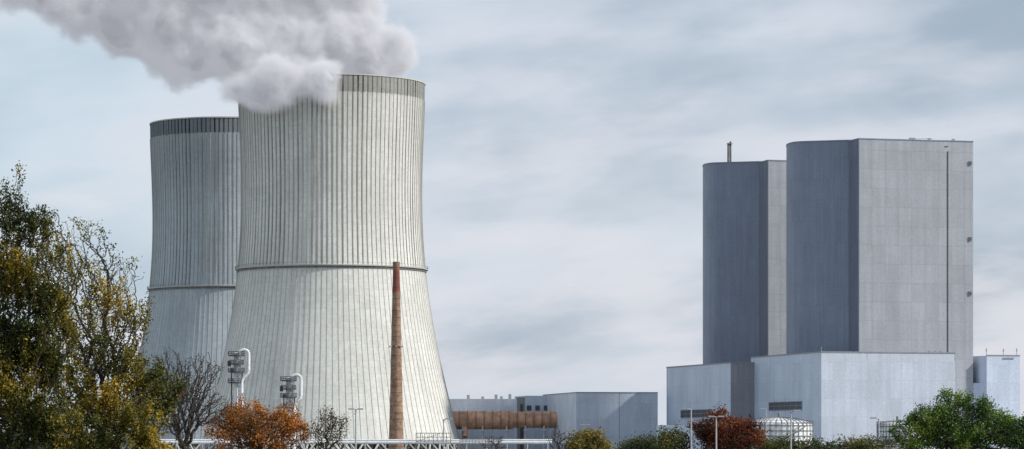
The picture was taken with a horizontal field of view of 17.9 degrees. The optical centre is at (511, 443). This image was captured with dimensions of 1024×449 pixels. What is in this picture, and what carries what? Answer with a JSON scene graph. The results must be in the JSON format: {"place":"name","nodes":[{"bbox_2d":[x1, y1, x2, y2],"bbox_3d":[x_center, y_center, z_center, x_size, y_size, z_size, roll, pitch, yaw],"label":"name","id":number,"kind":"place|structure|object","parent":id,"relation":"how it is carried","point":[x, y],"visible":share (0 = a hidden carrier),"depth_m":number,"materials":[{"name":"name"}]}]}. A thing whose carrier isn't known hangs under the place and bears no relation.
{"place":"outdoors","nodes":[
{"label":"outdoors","id":0,"kind":"place"},
{"bbox_2d":[121,444,438,448],"bbox_3d":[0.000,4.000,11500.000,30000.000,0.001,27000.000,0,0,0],"label":"ground","id":1,"kind":"structure","parent":0,"point":[194,447],"depth_m":3429.06,"materials":[{"name":"green plant"}]},
{"bbox_2d":[0,160,84,448],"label":"lime tree","id":2,"kind":"object","parent":1,"relation":"on","point":[19,407],"visible":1,"depth_m":148.62,"materials":[{"name":"green plant"}]},
{"bbox_2d":[25,207,191,448],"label":"lime tree","id":3,"kind":"object","parent":1,"relation":"on","point":[95,411],"visible":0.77,"depth_m":156.70,"materials":[{"name":"green plant"}]},
{"bbox_2d":[138,347,229,448],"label":"bare tree","id":4,"kind":"object","parent":1,"relation":"on","point":[189,420],"visible":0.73,"depth_m":214.63,"materials":[{"name":"brown plant"}]},
{"bbox_2d":[6,435,441,448],"bbox_3d":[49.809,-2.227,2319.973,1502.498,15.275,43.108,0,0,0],"label":"distant treeline","id":5,"kind":"object","parent":1,"relation":"on","point":[370,445],"visible":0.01,"depth_m":2306.28,"materials":[{"name":"green plant"}]},
{"bbox_2d":[198,392,314,448],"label":"maple tree","id":6,"kind":"object","parent":1,"relation":"on","point":[235,423],"visible":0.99,"depth_m":239.04,"materials":[{"name":"orange plant"}]},
{"bbox_2d":[307,405,350,448],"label":"hawthorn shrub","id":7,"kind":"object","parent":1,"relation":"on","point":[328,431],"visible":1,"depth_m":239.80,"materials":[{"name":"grey plant"}]},
{"bbox_2d":[348,408,362,448],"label":"street lamp","id":8,"kind":"object","parent":1,"relation":"on","point":[355,425],"visible":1,"depth_m":289.94,"materials":[{"name":"grey metal"}]},
{"bbox_2d":[443,418,452,448],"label":"street lamp","id":9,"kind":"object","parent":1,"relation":"on","point":[443,431],"visible":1,"depth_m":309.94,"materials":[{"name":"grey metal"}]},
{"bbox_2d":[479,436,506,448],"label":"bare shrub","id":10,"kind":"object","parent":1,"relation":"on","point":[496,445],"visible":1,"depth_m":399.99,"materials":[{"name":"grey plant"}]},
{"bbox_2d":[547,425,566,448],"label":"bare shrub","id":11,"kind":"object","parent":1,"relation":"on","point":[557,444],"visible":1,"depth_m":399.79,"materials":[{"name":"grey plant"}]},
{"bbox_2d":[561,426,615,448],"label":"hazel shrub","id":12,"kind":"object","parent":1,"relation":"on","point":[586,439],"visible":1,"depth_m":398.90,"materials":[{"name":"green plant"}]},
{"bbox_2d":[682,408,691,448],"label":"street lamp","id":13,"kind":"object","parent":1,"relation":"on","point":[690,428],"visible":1,"depth_m":296.94,"materials":[{"name":"grey metal"}]},
{"bbox_2d":[708,416,723,448],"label":"street lamp","id":14,"kind":"object","parent":1,"relation":"on","point":[716,431],"visible":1,"depth_m":279.94,"materials":[{"name":"grey metal"}]},
{"bbox_2d":[760,408,766,436],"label":"street lamp","id":15,"kind":"object","parent":1,"relation":"on","point":[766,419],"visible":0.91,"depth_m":419.94,"materials":[{"name":"grey metal"}]},
{"bbox_2d":[790,410,799,448],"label":"street lamp","id":16,"kind":"object","parent":1,"relation":"on","point":[791,428],"visible":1,"depth_m":296.95,"materials":[{"name":"grey metal"}]},
{"bbox_2d":[870,417,879,444],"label":"street lamp","id":17,"kind":"object","parent":1,"relation":"on","point":[878,426],"visible":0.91,"depth_m":309.95,"materials":[{"name":"grey metal"}]},
{"bbox_2d":[887,385,1023,448],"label":"willow shrub","id":18,"kind":"object","parent":1,"relation":"on","point":[935,429],"visible":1,"depth_m":199.07,"materials":[{"name":"green plant"}]},
{"bbox_2d":[0,0,1023,435],"label":"sky","id":19,"kind":"structure","parent":0,"point":[567,144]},
{"bbox_2d":[445,392,657,448],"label":"works building","id":20,"kind":"structure","parent":0,"point":[617,416],"depth_m":1496.32,"materials":[{"name":"metal"}]},
{"bbox_2d":[657,425,705,448],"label":"building","id":21,"kind":"structure","parent":0,"point":[684,429],"depth_m":1347.13,"materials":[{"name":"metal"}]},
{"bbox_2d":[666,347,954,448],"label":"turbine hall","id":22,"kind":"structure","parent":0,"point":[834,394],"depth_m":1342.36,"materials":[{"name":"metal"}]},
{"bbox_2d":[973,348,1019,448],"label":"service building","id":23,"kind":"structure","parent":0,"point":[996,378],"depth_m":1387.32,"materials":[{"name":"metal"}]},
{"label":"yard pavement","id":24,"kind":"structure","parent":0,"visible":0},
{"bbox_2d":[120,116,349,448],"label":"cooling tower","id":25,"kind":"structure","parent":24,"relation":"on","point":[196,187],"depth_m":1696.86,"materials":[{"name":"concrete"}]},
{"bbox_2d":[228,348,249,448],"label":"vent stack","id":26,"kind":"object","parent":24,"relation":"on","point":[237,363],"visible":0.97,"depth_m":898.86,"materials":[{"name":"white paint"}]},
{"bbox_2d":[280,373,302,448],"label":"vent stack","id":27,"kind":"object","parent":24,"relation":"on","point":[289,388],"visible":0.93,"depth_m":898.67,"materials":[{"name":"white paint"}]},
{"bbox_2d":[199,73,462,448],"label":"cooling tower","id":28,"kind":"structure","parent":24,"relation":"on","point":[331,226],"depth_m":1499.92,"materials":[{"name":"concrete"}]},
{"bbox_2d":[37,0,408,105],"bbox_3d":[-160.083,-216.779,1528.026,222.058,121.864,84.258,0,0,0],"label":"steam plume","id":29,"kind":"object","parent":28,"relation":"attached to","point":[273,42],"visible":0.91,"depth_m":1524.33,"materials":[{"name":"white"}]},
{"bbox_2d":[389,262,403,448],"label":"brick chimney","id":30,"kind":"object","parent":24,"relation":"on","point":[396,429],"visible":0.94,"depth_m":1198.33,"materials":[{"name":"brick"}]},
{"bbox_2d":[416,433,501,448],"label":"pipe gantry","id":31,"kind":"object","parent":24,"relation":"on","point":[469,441],"visible":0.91,"depth_m":989.93,"materials":[{"name":"metal"}]},
{"bbox_2d":[160,439,551,448],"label":"pipeline","id":32,"kind":"object","parent":31,"relation":"on","point":[407,441],"visible":0.58,"depth_m":999.51,"materials":[{"name":"white paint"}]},
{"bbox_2d":[452,410,556,448],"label":"flue gas duct","id":33,"kind":"object","parent":24,"relation":"on","point":[464,421],"visible":0.97,"depth_m":1536.47,"materials":[{"name":"metal"}]},
{"bbox_2d":[703,162,758,363],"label":"curved wing","id":34,"kind":"structure","parent":24,"relation":"on","point":[730,262],"depth_m":1495.70,"materials":[{"name":"metal"}]},
{"bbox_2d":[727,141,731,161],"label":"roof exhaust","id":35,"kind":"object","parent":34,"relation":"on","point":[729,152],"visible":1,"depth_m":1507.69,"materials":[{"name":"metal"}]},
{"bbox_2d":[769,161,785,354],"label":"front hall","id":36,"kind":"structure","parent":24,"relation":"on","point":[777,257],"depth_m":1481.18,"materials":[{"name":"metal"}]},
{"bbox_2d":[702,160,785,354],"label":"trim","id":37,"kind":"structure","parent":36,"relation":"attached to","point":[768,227],"depth_m":1479.93,"materials":[{"name":"metal"}]},
{"bbox_2d":[759,161,767,355],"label":"return wall","id":38,"kind":"structure","parent":36,"relation":"attached to","point":[763,258],"depth_m":1485.71,"materials":[{"name":"grey metal"}]},
{"bbox_2d":[746,413,813,448],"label":"storage tank","id":39,"kind":"object","parent":24,"relation":"on","point":[780,427],"visible":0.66,"depth_m":991.07,"materials":[{"name":"white metal"}]},
{"bbox_2d":[786,141,848,353],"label":"curved wing","id":40,"kind":"structure","parent":24,"relation":"on","point":[817,246],"depth_m":1390.70,"materials":[{"name":"metal"}]},
{"bbox_2d":[877,416,915,448],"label":"storage tank","id":41,"kind":"object","parent":24,"relation":"on","point":[884,426],"visible":0.41,"depth_m":1045.01,"materials":[{"name":"white metal"}]},
{"bbox_2d":[859,139,972,438],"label":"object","id":42,"kind":"structure","parent":24,"relation":"on","point":[902,245],"depth_m":1381.66,"materials":[{"name":"metal"}]},
{"bbox_2d":[849,139,858,351],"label":"return wall","id":43,"kind":"structure","parent":42,"relation":"attached to","point":[853,245],"depth_m":1379.71,"materials":[{"name":"grey metal"}]},
{"bbox_2d":[786,137,973,351],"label":"trim","id":44,"kind":"structure","parent":42,"relation":"attached to","point":[969,163],"depth_m":1385.02,"materials":[{"name":"metal"}]},
{"bbox_3d":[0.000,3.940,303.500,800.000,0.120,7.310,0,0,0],"label":"service road","id":45,"kind":"structure","parent":0,"visible":0},
{"bbox_2d":[615,421,701,448],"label":"hawthorn shrub","id":46,"kind":"object","parent":45,"relation":"on","point":[665,441],"visible":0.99,"depth_m":299.23,"materials":[{"name":"green plant"}]},
{"bbox_2d":[686,404,770,448],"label":"copper beech tree","id":47,"kind":"object","parent":45,"relation":"on","point":[740,434],"visible":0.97,"depth_m":299.04,"materials":[{"name":"red plant"}]},
{"bbox_2d":[755,433,901,448],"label":"hedge","id":48,"kind":"object","parent":45,"relation":"on","point":[860,443],"visible":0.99,"depth_m":298.91,"materials":[{"name":"green plant"}]}
]}

